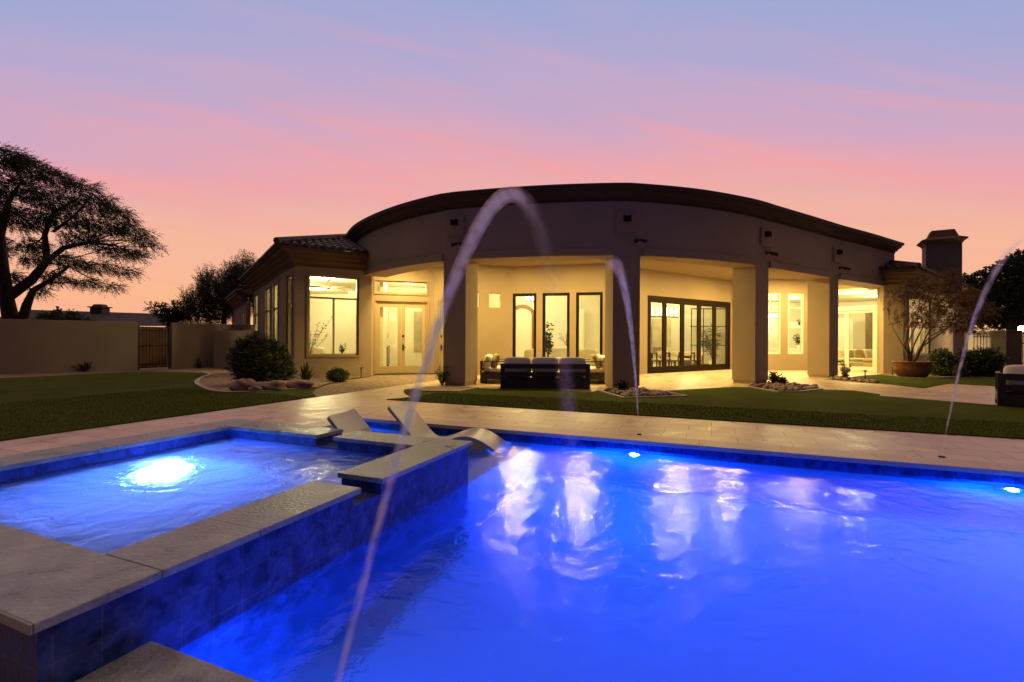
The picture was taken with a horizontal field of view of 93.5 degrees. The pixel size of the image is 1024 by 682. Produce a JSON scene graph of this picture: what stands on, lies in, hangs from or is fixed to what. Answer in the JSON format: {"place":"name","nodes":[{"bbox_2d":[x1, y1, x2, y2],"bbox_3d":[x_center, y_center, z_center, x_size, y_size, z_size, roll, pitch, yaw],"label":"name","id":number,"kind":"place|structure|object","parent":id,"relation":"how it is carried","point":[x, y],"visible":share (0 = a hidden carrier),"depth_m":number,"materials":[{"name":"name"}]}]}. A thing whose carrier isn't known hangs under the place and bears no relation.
{"place":"outdoors","nodes":[
{"label":"outdoors","id":0,"kind":"place"},
{"bbox_2d":[0,304,175,327],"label":"neighbour house","id":1,"kind":"structure","parent":0,"point":[100,312],"depth_m":48.64,"materials":[{"name":"tile"}]},
{"bbox_2d":[0,371,315,440],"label":"lawn","id":2,"kind":"structure","parent":0,"point":[20,389],"depth_m":11.05,"materials":[{"name":"green plant"}]},
{"bbox_2d":[0,367,365,390],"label":"gravel bed","id":3,"kind":"object","parent":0,"point":[219,379],"visible":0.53,"depth_m":16.70,"materials":[{"name":"gravel"}]},
{"bbox_2d":[0,319,137,373],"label":"garden wall","id":4,"kind":"structure","parent":3,"relation":"on","point":[41,346],"depth_m":17.97,"materials":[{"name":"paint"}]},
{"bbox_2d":[137,326,170,369],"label":"iron gate","id":5,"kind":"structure","parent":4,"relation":"attached to","point":[153,347],"depth_m":19.89,"materials":[{"name":"black metal"}]},
{"bbox_2d":[73,361,92,371],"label":"agave","id":6,"kind":"object","parent":3,"relation":"on","point":[84,368],"visible":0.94,"depth_m":18.24,"materials":[{"name":"green plant"}]},
{"bbox_2d":[171,323,257,368],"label":"garden wall","id":7,"kind":"structure","parent":3,"relation":"on","point":[191,343],"depth_m":21.08,"materials":[{"name":"paint"}]},
{"bbox_2d":[213,330,260,367],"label":"garden wall","id":8,"kind":"structure","parent":3,"relation":"on","point":[224,340],"depth_m":21.19,"materials":[{"name":"paint"}]},
{"bbox_2d":[229,378,255,390],"bbox_3d":[-6.482,1.100,11.684,0.663,0.384,0.470,0,0,-26],"label":"boulder","id":9,"kind":"object","parent":3,"relation":"on","point":[242,384],"visible":0.54,"depth_m":11.49,"materials":[{"name":"stone"}]},
{"bbox_2d":[194,372,315,392],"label":"curb","id":10,"kind":"structure","parent":3,"relation":"on","point":[196,381],"depth_m":12.03,"materials":[{"name":"concrete"}]},
{"bbox_2d":[248,385,262,390],"bbox_3d":[-6.127,1.153,11.479,0.328,0.213,0.255,0,0,0],"label":"boulder","id":11,"kind":"object","parent":3,"relation":"on","point":[255,388],"visible":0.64,"depth_m":11.40,"materials":[{"name":"stone"}]},
{"bbox_2d":[223,331,297,382],"bbox_3d":[-7.114,0.634,13.618,1.836,1.838,1.985,0,0,0],"label":"oleander bush","id":12,"kind":"object","parent":3,"relation":"on","point":[257,359],"visible":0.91,"depth_m":13.18,"materials":[{"name":"green plant"}]},
{"bbox_2d":[253,380,286,390],"bbox_3d":[-5.980,1.122,11.881,0.877,0.320,0.685,0,0,0],"label":"boulder","id":13,"kind":"object","parent":3,"relation":"on","point":[277,385],"visible":0.56,"depth_m":11.68,"materials":[{"name":"stone"}]},
{"bbox_2d":[285,379,314,388],"bbox_3d":[-5.525,1.137,12.405,0.881,0.287,0.682,0,0,0],"label":"boulder","id":14,"kind":"object","parent":3,"relation":"on","point":[301,383],"visible":0.62,"depth_m":12.19,"materials":[{"name":"stone"}]},
{"bbox_2d":[299,362,316,379],"bbox_3d":[-6.109,0.884,14.350,0.661,0.659,0.604,0,0,-35],"label":"paddle plant","id":15,"kind":"object","parent":3,"relation":"on","point":[306,374],"visible":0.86,"depth_m":14.30,"materials":[{"name":"green plant"}]},
{"bbox_2d":[325,367,349,382],"bbox_3d":[-5.370,1.070,14.800,0.783,0.579,0.712,0,0,0],"label":"shrub","id":16,"kind":"object","parent":3,"relation":"on","point":[337,374],"visible":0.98,"depth_m":14.66,"materials":[{"name":"green plant"}]},
{"bbox_2d":[6,373,438,440],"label":"ground","id":17,"kind":"structure","parent":0,"point":[375,381],"depth_m":14.30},
{"bbox_2d":[29,308,99,320],"bbox_3d":[-22.294,-0.022,24.022,2.859,3.236,1.685,0,0,0],"label":"tree","id":18,"kind":"object","parent":17,"relation":"on","point":[69,315],"visible":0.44,"depth_m":23.75,"materials":[{"name":"green plant"}]},
{"bbox_2d":[0,141,167,318],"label":"mesquite tree","id":19,"kind":"object","parent":17,"relation":"on","point":[40,172],"visible":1,"depth_m":24.37,"materials":[{"name":"green plant"}]},
{"bbox_2d":[143,299,198,326],"bbox_3d":[-19.861,-0.317,28.041,2.756,4.356,1.877,0,0,0],"label":"tree","id":20,"kind":"object","parent":17,"relation":"on","point":[177,314],"visible":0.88,"depth_m":27.81,"materials":[{"name":"green plant"}]},
{"bbox_2d":[167,249,256,323],"bbox_3d":[-18.703,-1.956,31.552,7.164,8.031,4.963,0,0,0],"label":"willow acacia tree","id":21,"kind":"object","parent":17,"relation":"on","point":[211,293],"visible":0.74,"depth_m":30.94,"materials":[{"name":"green plant"}]},
{"bbox_2d":[962,249,1023,330],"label":"dark tree","id":22,"kind":"object","parent":17,"relation":"on","point":[1007,291],"visible":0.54,"depth_m":29.14,"materials":[{"name":"green plant"}]},
{"bbox_2d":[386,346,389,365],"bbox_3d":[-5.479,0.720,20.300,0.550,0.987,0.400,0,0,0],"label":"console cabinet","id":23,"kind":"object","parent":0,"point":[388,357],"visible":0.24,"depth_m":20.29,"materials":[{"name":"brown wood"}]},
{"bbox_2d":[0,369,1023,464],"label":"patio paving","id":24,"kind":"structure","parent":0,"point":[377,402],"depth_m":7.48,"materials":[{"name":"stone"}]},
{"bbox_2d":[418,386,472,390],"bbox_3d":[-1.766,1.237,12.494,1.526,0.006,1.747,0,0,23],"label":"gravel bed","id":25,"kind":"object","parent":24,"relation":"on","point":[450,388],"visible":0.61,"depth_m":12.54,"materials":[{"name":"beige gravel"}]},
{"bbox_2d":[434,366,448,384],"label":"desert plant","id":26,"kind":"object","parent":25,"relation":"on","point":[441,378],"visible":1,"depth_m":13.47,"materials":[{"name":"green plant"}]},
{"bbox_2d":[412,387,478,391],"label":"curb","id":27,"kind":"structure","parent":25,"relation":"on","point":[444,390],"depth_m":11.65,"materials":[{"name":"concrete"}]},
{"bbox_2d":[480,354,503,382],"bbox_3d":[-0.494,0.830,15.000,0.880,0.831,1.750,0,0,0],"label":"outdoor loveseat","id":28,"kind":"object","parent":24,"relation":"on","point":[489,372],"visible":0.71,"depth_m":14.21,"materials":[{"name":"fabric"}]},
{"bbox_2d":[490,354,499,367],"bbox_3d":[-0.503,0.608,14.450,0.226,0.422,0.440,0,0,-21],"label":"throw pillow","id":29,"kind":"object","parent":28,"relation":"on","point":[496,357],"visible":0.94,"depth_m":14.29,"materials":[{"name":"fabric"}]},
{"bbox_2d":[500,357,589,388],"bbox_3d":[0.865,0.836,12.949,2.330,0.831,0.880,0,0,0],"label":"outdoor sofa","id":30,"kind":"object","parent":24,"relation":"on","point":[518,373],"visible":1,"depth_m":12.51,"materials":[{"name":"fabric"}]},
{"bbox_2d":[75,413,1023,681],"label":"swimming pool","id":31,"kind":"structure","parent":24,"relation":"in","point":[151,661],"depth_m":5.25,"materials":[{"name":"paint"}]},
{"bbox_2d":[0,419,472,681],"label":"spa","id":32,"kind":"object","parent":31,"relation":"on","point":[70,613],"visible":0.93,"depth_m":2.41,"materials":[{"name":"blue tile"}]},
{"bbox_2d":[0,437,386,554],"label":"water","id":33,"kind":"structure","parent":32,"relation":"in","point":[107,506],"depth_m":3.59,"materials":[{"name":"blue liquid"}]},
{"bbox_2d":[327,409,372,434],"bbox_3d":[-1.323,1.258,5.670,1.518,0.809,0.720,0,0,9],"label":"pool lounger","id":34,"kind":"object","parent":31,"relation":"in","point":[351,420],"visible":0.12,"depth_m":5.77,"materials":[{"name":"beige plastic"}]},
{"bbox_2d":[387,401,504,450],"bbox_3d":[-0.813,1.260,6.466,1.583,0.809,0.720,0,0,10],"label":"pool lounger","id":35,"kind":"object","parent":31,"relation":"in","point":[408,418],"visible":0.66,"depth_m":6.50,"materials":[{"name":"white plastic"}]},
{"bbox_2d":[177,427,1023,681],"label":"water","id":36,"kind":"structure","parent":31,"relation":"in","point":[511,560],"depth_m":2.74,"materials":[{"name":"blue liquid"}]},
{"bbox_2d":[585,354,604,380],"bbox_3d":[2.536,0.843,15.000,0.880,0.831,1.750,0,0,0],"label":"outdoor loveseat","id":37,"kind":"object","parent":24,"relation":"on","point":[597,373],"visible":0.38,"depth_m":14.22,"materials":[{"name":"fabric"}]},
{"bbox_2d":[592,355,600,367],"bbox_3d":[2.547,0.621,14.450,0.226,0.422,0.440,0,0,21],"label":"throw pillow","id":38,"kind":"object","parent":37,"relation":"on","point":[596,358],"visible":0.93,"depth_m":14.28,"materials":[{"name":"fabric"}]},
{"bbox_2d":[223,183,984,387],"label":"house","id":39,"kind":"structure","parent":24,"relation":"on","point":[602,268],"depth_m":16.85,"materials":[{"name":"paint"}]},
{"bbox_2d":[254,292,258,328],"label":"window","id":40,"kind":"structure","parent":39,"relation":"in","point":[257,294],"depth_m":23.75,"materials":[{"name":"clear glass"}]},
{"bbox_2d":[265,285,270,339],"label":"window","id":41,"kind":"structure","parent":39,"relation":"in","point":[268,292],"depth_m":20.86,"materials":[{"name":"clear glass"}]},
{"bbox_2d":[272,280,278,340],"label":"window","id":42,"kind":"structure","parent":39,"relation":"in","point":[275,319],"depth_m":19.22,"materials":[{"name":"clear glass"}]},
{"bbox_2d":[285,272,292,370],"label":"window","id":43,"kind":"structure","parent":39,"relation":"in","point":[290,276],"depth_m":16.90,"materials":[{"name":"glass"}]},
{"bbox_2d":[310,347,325,353],"bbox_3d":[-7.950,0.688,19.395,1.100,0.935,0.810,0,0,0],"label":"armchair","id":44,"kind":"object","parent":39,"relation":"on","point":[319,350],"visible":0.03,"depth_m":19.00,"materials":[{"name":"beige fabric"}]},
{"bbox_2d":[310,317,331,353],"bbox_3d":[-7.429,-0.085,18.266,1.358,1.705,0.596,0,0,5],"label":"vase with branches","id":45,"kind":"object","parent":39,"relation":"in","point":[313,343],"visible":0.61,"depth_m":18.20,"materials":[{"name":"plant"}]},
{"bbox_2d":[310,279,350,289],"bbox_3d":[-7.199,-2.222,19.267,1.803,0.378,0.973,0,0,0],"label":"ceiling fan","id":46,"kind":"object","parent":39,"relation":"hanging from","point":[328,286],"visible":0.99,"depth_m":18.87,"materials":[{"name":"white metal"}]},
{"bbox_2d":[306,272,360,357],"bbox_3d":[-6.079,-0.861,16.430,1.762,2.822,0.175,0,0,-32],"label":"window","id":47,"kind":"structure","parent":39,"relation":"in","point":[308,355],"depth_m":16.43,"materials":[{"name":"clear glass"}]},
{"bbox_2d":[376,303,400,372],"bbox_3d":[-4.606,-0.113,18.018,0.898,2.626,0.050,0,0,-18],"label":"door","id":48,"kind":"structure","parent":39,"relation":"in","point":[379,369],"depth_m":17.97,"materials":[{"name":"beige wood"}]},
{"bbox_2d":[389,313,396,365],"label":"interior door","id":49,"kind":"structure","parent":39,"relation":"in","point":[392,316],"depth_m":21.33,"materials":[{"name":"white paint"}]},
{"bbox_2d":[374,279,428,295],"bbox_3d":[-4.152,-2.009,18.119,2.009,0.563,0.175,0,0,-18],"label":"window","id":50,"kind":"structure","parent":39,"relation":"in","point":[426,293],"depth_m":18.08,"materials":[{"name":"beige glass"}]},
{"bbox_2d":[401,303,425,372],"bbox_3d":[-3.730,-0.109,18.268,0.898,2.626,0.118,0,0,-18],"label":"door","id":51,"kind":"structure","parent":39,"relation":"in","point":[404,369],"depth_m":18.27,"materials":[{"name":"beige wood"}]},
{"bbox_2d":[414,312,421,351],"bbox_3d":[-4.159,-0.418,21.647,0.496,1.800,0.040,0,0,-15],"label":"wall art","id":52,"kind":"object","parent":39,"relation":"attached to","point":[417,331],"depth_m":21.61},
{"bbox_2d":[440,301,443,371],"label":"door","id":53,"kind":"structure","parent":39,"relation":"in","point":[442,302],"depth_m":18.34,"materials":[{"name":"beige glass"}]},
{"bbox_2d":[513,293,535,357],"bbox_3d":[0.475,-0.313,18.054,0.904,2.930,0.110,0,0,13],"label":"window","id":54,"kind":"structure","parent":39,"relation":"in","point":[522,294],"depth_m":18.09,"materials":[{"name":"brown metal"}]},
{"bbox_2d":[524,349,533,359],"bbox_3d":[0.876,0.751,19.795,0.800,0.885,0.810,0,0,0],"label":"armchair","id":55,"kind":"object","parent":39,"relation":"on","point":[528,353],"visible":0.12,"depth_m":19.39,"materials":[{"name":"beige fabric"}]},
{"bbox_2d":[545,322,553,356],"bbox_3d":[1.516,0.220,20.311,0.599,2.046,0.682,0,0,0],"label":"potted plant","id":56,"kind":"object","parent":39,"relation":"in","point":[548,343],"visible":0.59,"depth_m":20.21,"materials":[{"name":"green plant"}]},
{"bbox_2d":[545,347,566,363],"bbox_3d":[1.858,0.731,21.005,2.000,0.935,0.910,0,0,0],"label":"armchair","id":57,"kind":"object","parent":39,"relation":"on","point":[558,353],"visible":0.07,"depth_m":21.24,"materials":[{"name":"beige fabric"}]},
{"bbox_2d":[542,293,569,356],"bbox_3d":[1.630,-0.308,17.787,1.006,2.930,0.110,0,0,13],"label":"window","id":58,"kind":"structure","parent":39,"relation":"in","point":[544,294],"depth_m":17.79,"materials":[{"name":"brown metal"}]},
{"bbox_2d":[579,309,583,348],"bbox_3d":[3.743,-0.244,26.400,0.340,2.980,0.060,0,0,0],"label":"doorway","id":59,"kind":"structure","parent":39,"relation":"in","point":[581,311],"depth_m":26.37,"materials":[{"name":"white paint"}]},
{"bbox_2d":[579,349,596,365],"bbox_3d":[2.994,0.760,19.595,0.850,0.885,0.810,0,0,0],"label":"armchair","id":60,"kind":"object","parent":39,"relation":"in","point":[584,353],"visible":0.22,"depth_m":19.19,"materials":[{"name":"beige fabric"}]},
{"bbox_2d":[576,292,602,356],"bbox_3d":[2.812,-0.303,17.514,0.956,2.930,0.110,0,0,13],"label":"window","id":61,"kind":"structure","parent":39,"relation":"in","point":[577,293],"depth_m":17.47,"materials":[{"name":"brown metal"}]},
{"bbox_2d":[651,352,661,365],"bbox_3d":[6.250,0.856,20.604,0.485,0.817,0.498,0,0,-19],"label":"dining chair","id":62,"kind":"object","parent":39,"relation":"on","point":[657,360],"visible":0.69,"depth_m":20.35,"materials":[{"name":"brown wood"}]},
{"bbox_2d":[649,299,664,370],"bbox_3d":[5.731,-0.240,19.117,0.957,2.810,0.070,0,0,-35],"label":"folding door","id":63,"kind":"structure","parent":39,"relation":"in","point":[662,367],"depth_m":19.24,"materials":[{"name":"brown metal"}]},
{"bbox_2d":[652,318,670,346],"bbox_3d":[8.061,-0.440,26.000,1.100,1.550,0.060,0,0,-11],"label":"wall art","id":64,"kind":"object","parent":39,"relation":"attached to","point":[656,332],"depth_m":25.93},
{"bbox_2d":[651,307,677,317],"bbox_3d":[6.782,-1.958,21.400,1.440,1.825,0.099,0,0,-19],"label":"linear chandelier","id":65,"kind":"object","parent":39,"relation":"hanging from","point":[671,311],"visible":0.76,"depth_m":21.39,"materials":[{"name":"white metal"}]},
{"bbox_2d":[651,352,693,366],"bbox_3d":[6.911,0.889,21.600,2.600,0.757,1.000,0,0,-19],"label":"dining table","id":66,"kind":"object","parent":39,"relation":"on","point":[652,353],"visible":0.1,"depth_m":21.53,"materials":[{"name":"brown wood"}]},
{"bbox_2d":[667,352,678,365],"bbox_3d":[6.864,0.859,20.816,0.485,0.817,0.498,0,0,-19],"label":"dining chair","id":67,"kind":"object","parent":39,"relation":"on","point":[669,360],"visible":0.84,"depth_m":20.61,"materials":[{"name":"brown wood"}]},
{"bbox_2d":[665,300,682,369],"bbox_3d":[6.603,-0.236,19.719,1.147,2.810,0.070,0,0,-35],"label":"folding door","id":68,"kind":"structure","parent":39,"relation":"in","point":[666,301],"depth_m":19.83,"materials":[{"name":"brown metal"}]},
{"bbox_2d":[675,351,691,365],"bbox_3d":[7.479,0.861,21.028,0.485,0.817,0.498,0,0,-19],"label":"dining chair","id":69,"kind":"object","parent":39,"relation":"on","point":[686,353],"visible":0.62,"depth_m":20.87,"materials":[{"name":"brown wood"}]},
{"bbox_2d":[683,302,699,368],"bbox_3d":[7.556,-0.232,20.376,1.152,2.810,0.070,0,0,-35],"label":"folding door","id":70,"kind":"structure","parent":39,"relation":"in","point":[696,366],"depth_m":20.60,"materials":[{"name":"brown metal"}]},
{"bbox_2d":[699,303,714,367],"bbox_3d":[8.493,-0.228,21.023,1.109,2.810,0.070,0,0,-35],"label":"folding door","id":71,"kind":"structure","parent":39,"relation":"in","point":[712,365],"depth_m":21.25,"materials":[{"name":"brown metal"}]},
{"bbox_2d":[690,308,724,364],"bbox_3d":[10.447,-0.218,25.500,1.935,3.002,0.300,0,0,0],"label":"shelf unit","id":72,"kind":"object","parent":39,"relation":"on","point":[691,326],"visible":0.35,"depth_m":25.48,"materials":[{"name":"black metal"}]},
{"bbox_2d":[701,322,721,363],"bbox_3d":[9.383,0.173,22.905,1.391,2.210,0.998,0,0,0],"label":"potted plant","id":73,"kind":"object","parent":39,"relation":"in","point":[703,342],"visible":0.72,"depth_m":22.85,"materials":[{"name":"green plant"}]},
{"bbox_2d":[715,304,727,367],"bbox_3d":[9.378,-0.224,21.634,1.025,2.810,0.070,0,0,-35],"label":"folding door","id":74,"kind":"structure","parent":39,"relation":"in","point":[716,305],"depth_m":21.84,"materials":[{"name":"brown metal"}]},
{"bbox_2d":[768,318,777,334],"bbox_3d":[13.565,-0.741,24.900,0.900,0.900,0.500,0,0,0],"label":"range hood","id":75,"kind":"object","parent":39,"relation":"attached to","point":[772,326],"visible":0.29,"depth_m":24.65,"materials":[{"name":"white paint"}]},
{"bbox_2d":[768,293,780,353],"bbox_3d":[11.537,-0.770,21.392,0.770,2.700,0.100,0,0,-8],"label":"window","id":76,"kind":"structure","parent":39,"relation":"in","point":[779,294],"depth_m":21.39,"materials":[{"name":"white paint"}]},
{"bbox_2d":[788,293,803,353],"bbox_3d":[12.646,-0.765,21.540,0.768,2.700,0.100,0,0,-8],"label":"window","id":77,"kind":"structure","parent":39,"relation":"in","point":[801,295],"depth_m":21.54,"materials":[{"name":"white paint"}]},
{"bbox_2d":[838,311,846,367],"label":"sliding door","id":78,"kind":"structure","parent":39,"relation":"in","point":[839,312],"depth_m":20.81,"materials":[{"name":"white paint"}]},
{"bbox_2d":[838,318,852,348],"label":"interior door","id":79,"kind":"structure","parent":39,"relation":"in","point":[841,321],"depth_m":26.47,"materials":[{"name":"white paint"}]},
{"bbox_2d":[838,349,872,368],"bbox_3d":[15.591,0.815,22.005,2.600,0.885,1.010,0,0,-9],"label":"sectional sofa","id":80,"kind":"object","parent":39,"relation":"on","point":[854,361],"visible":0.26,"depth_m":21.53,"materials":[{"name":"beige fabric"}]},
{"bbox_2d":[838,349,844,357],"bbox_3d":[15.104,0.596,22.000,0.460,0.448,0.201,0,0,-9],"label":"throw pillow","id":81,"kind":"object","parent":80,"relation":"on","point":[841,353],"visible":0.71,"depth_m":21.93,"materials":[{"name":"beige fabric"}]},
{"bbox_2d":[855,349,864,357],"bbox_3d":[15.908,0.599,22.000,0.460,0.448,0.201,0,0,-9],"label":"throw pillow","id":82,"kind":"object","parent":80,"relation":"on","point":[859,353],"visible":0.84,"depth_m":21.94,"materials":[{"name":"fabric"}]},
{"bbox_2d":[864,349,872,357],"bbox_3d":[16.273,0.601,22.000,0.460,0.448,0.201,0,0,-20],"label":"throw pillow","id":83,"kind":"object","parent":80,"relation":"on","point":[867,353],"visible":0.91,"depth_m":21.93,"materials":[{"name":"beige fabric"}]},
{"bbox_2d":[847,310,874,369],"bbox_3d":[14.745,-0.056,20.358,0.050,2.480,1.027,0,0,-33],"label":"sliding door","id":84,"kind":"structure","parent":39,"relation":"in","point":[858,311],"depth_m":20.45,"materials":[{"name":"white paint"}]},
{"bbox_2d":[860,358,872,369],"bbox_3d":[15.740,0.866,20.895,0.850,0.786,0.810,0,0,-17],"label":"armchair","id":85,"kind":"object","parent":39,"relation":"on","point":[867,362],"visible":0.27,"depth_m":20.82,"materials":[{"name":"beige fabric"}]},
{"bbox_2d":[865,312,872,348],"bbox_3d":[19.108,-0.567,25.600,0.750,2.000,0.050,0,0,-11],"label":"wall art","id":86,"kind":"object","parent":39,"relation":"attached to","point":[868,330],"depth_m":25.54},
{"bbox_2d":[908,297,930,356],"bbox_3d":[17.487,-0.634,20.731,3.921,2.600,0.175,0,0,-39],"label":"window","id":87,"kind":"structure","parent":39,"relation":"in","point":[928,347],"depth_m":21.26,"materials":[{"name":"beige glass"}]},
{"bbox_2d":[827,379,887,384],"bbox_3d":[11.243,1.294,15.790,1.353,0.006,2.976,0,0,0],"label":"gravel bed","id":88,"kind":"object","parent":24,"relation":"on","point":[857,381],"visible":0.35,"depth_m":15.33,"materials":[{"name":"beige gravel"}]},
{"bbox_2d":[837,359,851,378],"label":"desert plant","id":89,"kind":"object","parent":88,"relation":"on","point":[845,372],"visible":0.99,"depth_m":16.03,"materials":[{"name":"green plant"}]},
{"bbox_2d":[877,373,949,377],"bbox_3d":[17.466,1.321,19.753,8.857,0.006,2.393,0,0,-31],"label":"gravel bed","id":90,"kind":"object","parent":24,"relation":"on","point":[931,376],"visible":0.26,"depth_m":17.79,"materials":[{"name":"gravel"}]},
{"bbox_2d":[892,360,932,376],"bbox_3d":[14.573,1.019,17.544,1.172,0.570,1.172,0,0,0],"label":"terracotta pot","id":91,"kind":"object","parent":90,"relation":"on","point":[912,369],"visible":0.98,"depth_m":17.15,"materials":[{"name":"ceramic"}]},
{"bbox_2d":[882,266,1003,361],"bbox_3d":[15.702,-0.934,17.686,5.422,3.547,2.641,0,0,0],"label":"potted tree","id":92,"kind":"object","parent":91,"relation":"in","point":[949,320],"visible":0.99,"depth_m":17.53,"materials":[{"name":"green plant"}]},
{"bbox_2d":[925,347,960,375],"bbox_3d":[16.362,0.862,18.315,1.059,1.293,1.093,0,0,0],"label":"shrub","id":93,"kind":"object","parent":90,"relation":"on","point":[940,359],"visible":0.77,"depth_m":18.15,"materials":[{"name":"green plant"}]},
{"bbox_2d":[941,364,969,376],"bbox_3d":[16.377,1.133,17.758,0.740,0.625,0.880,0,0,0],"label":"shrub","id":94,"kind":"object","parent":90,"relation":"on","point":[957,370],"visible":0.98,"depth_m":17.62,"materials":[{"name":"green plant"}]},
{"bbox_2d":[954,346,1008,376],"bbox_3d":[17.587,0.869,18.094,1.531,1.409,1.463,0,0,0],"label":"shrub","id":95,"kind":"object","parent":90,"relation":"on","point":[984,362],"visible":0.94,"depth_m":17.80,"materials":[{"name":"green plant"}]},
{"bbox_2d":[964,331,1023,366],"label":"courtyard wall","id":96,"kind":"structure","parent":24,"relation":"on","point":[970,341],"depth_m":24.50,"materials":[{"name":"paint"}]},
{"bbox_2d":[973,334,990,349],"bbox_3d":[20.901,0.487,21.063,1.538,1.708,0.036,0,0,-4],"label":"iron fence","id":97,"kind":"object","parent":96,"relation":"on","point":[983,336],"visible":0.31,"depth_m":21.03,"materials":[{"name":"black metal"}]},
{"bbox_2d":[989,330,1022,369],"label":"pillar","id":98,"kind":"structure","parent":24,"relation":"on","point":[1009,342],"depth_m":20.16,"materials":[{"name":"paint"}]},
{"bbox_2d":[995,365,1023,407],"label":"outdoor sofa","id":99,"kind":"object","parent":24,"relation":"on","point":[1009,386],"visible":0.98,"depth_m":9.35,"materials":[{"name":"fabric"}]},
{"bbox_2d":[0,0,1023,330],"label":"sky","id":100,"kind":"structure","parent":0,"point":[228,126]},
{"bbox_2d":[387,387,1023,438],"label":"lawn","id":101,"kind":"structure","parent":0,"point":[846,401],"depth_m":9.40,"materials":[{"name":"green plant"}]},
{"bbox_2d":[768,348,799,351],"bbox_3d":[14.109,0.845,24.600,3.000,0.907,0.700,0,0,0],"label":"kitchen counter","id":102,"kind":"object","parent":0,"point":[790,350],"visible":0.02,"depth_m":24.25,"materials":[{"name":"white paint"}]},
{"bbox_2d":[852,374,994,387],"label":"lawn","id":103,"kind":"structure","parent":0,"point":[931,382],"depth_m":15.67,"materials":[{"name":"green plant"}]},
{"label":"gravel bed","id":104,"kind":"structure","parent":0,"visible":0},
{"bbox_2d":[614,379,628,389],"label":"desert plant","id":105,"kind":"object","parent":104,"relation":"on","point":[621,384],"visible":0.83,"depth_m":11.82,"materials":[{"name":"green plant"}]},
{"bbox_2d":[597,390,687,397],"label":"curb","id":106,"kind":"structure","parent":104,"relation":"on","point":[677,395],"depth_m":10.78,"materials":[{"name":"concrete"}]},
{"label":"gravel bed","id":107,"kind":"structure","parent":0,"visible":0},
{"bbox_2d":[768,371,781,382],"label":"desert plant","id":108,"kind":"object","parent":107,"relation":"on","point":[773,376],"visible":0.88,"depth_m":13.94,"materials":[{"name":"green plant"}]},
{"bbox_2d":[748,386,822,391],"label":"curb","id":109,"kind":"structure","parent":107,"relation":"on","point":[786,391],"depth_m":12.20,"materials":[{"name":"concrete"}]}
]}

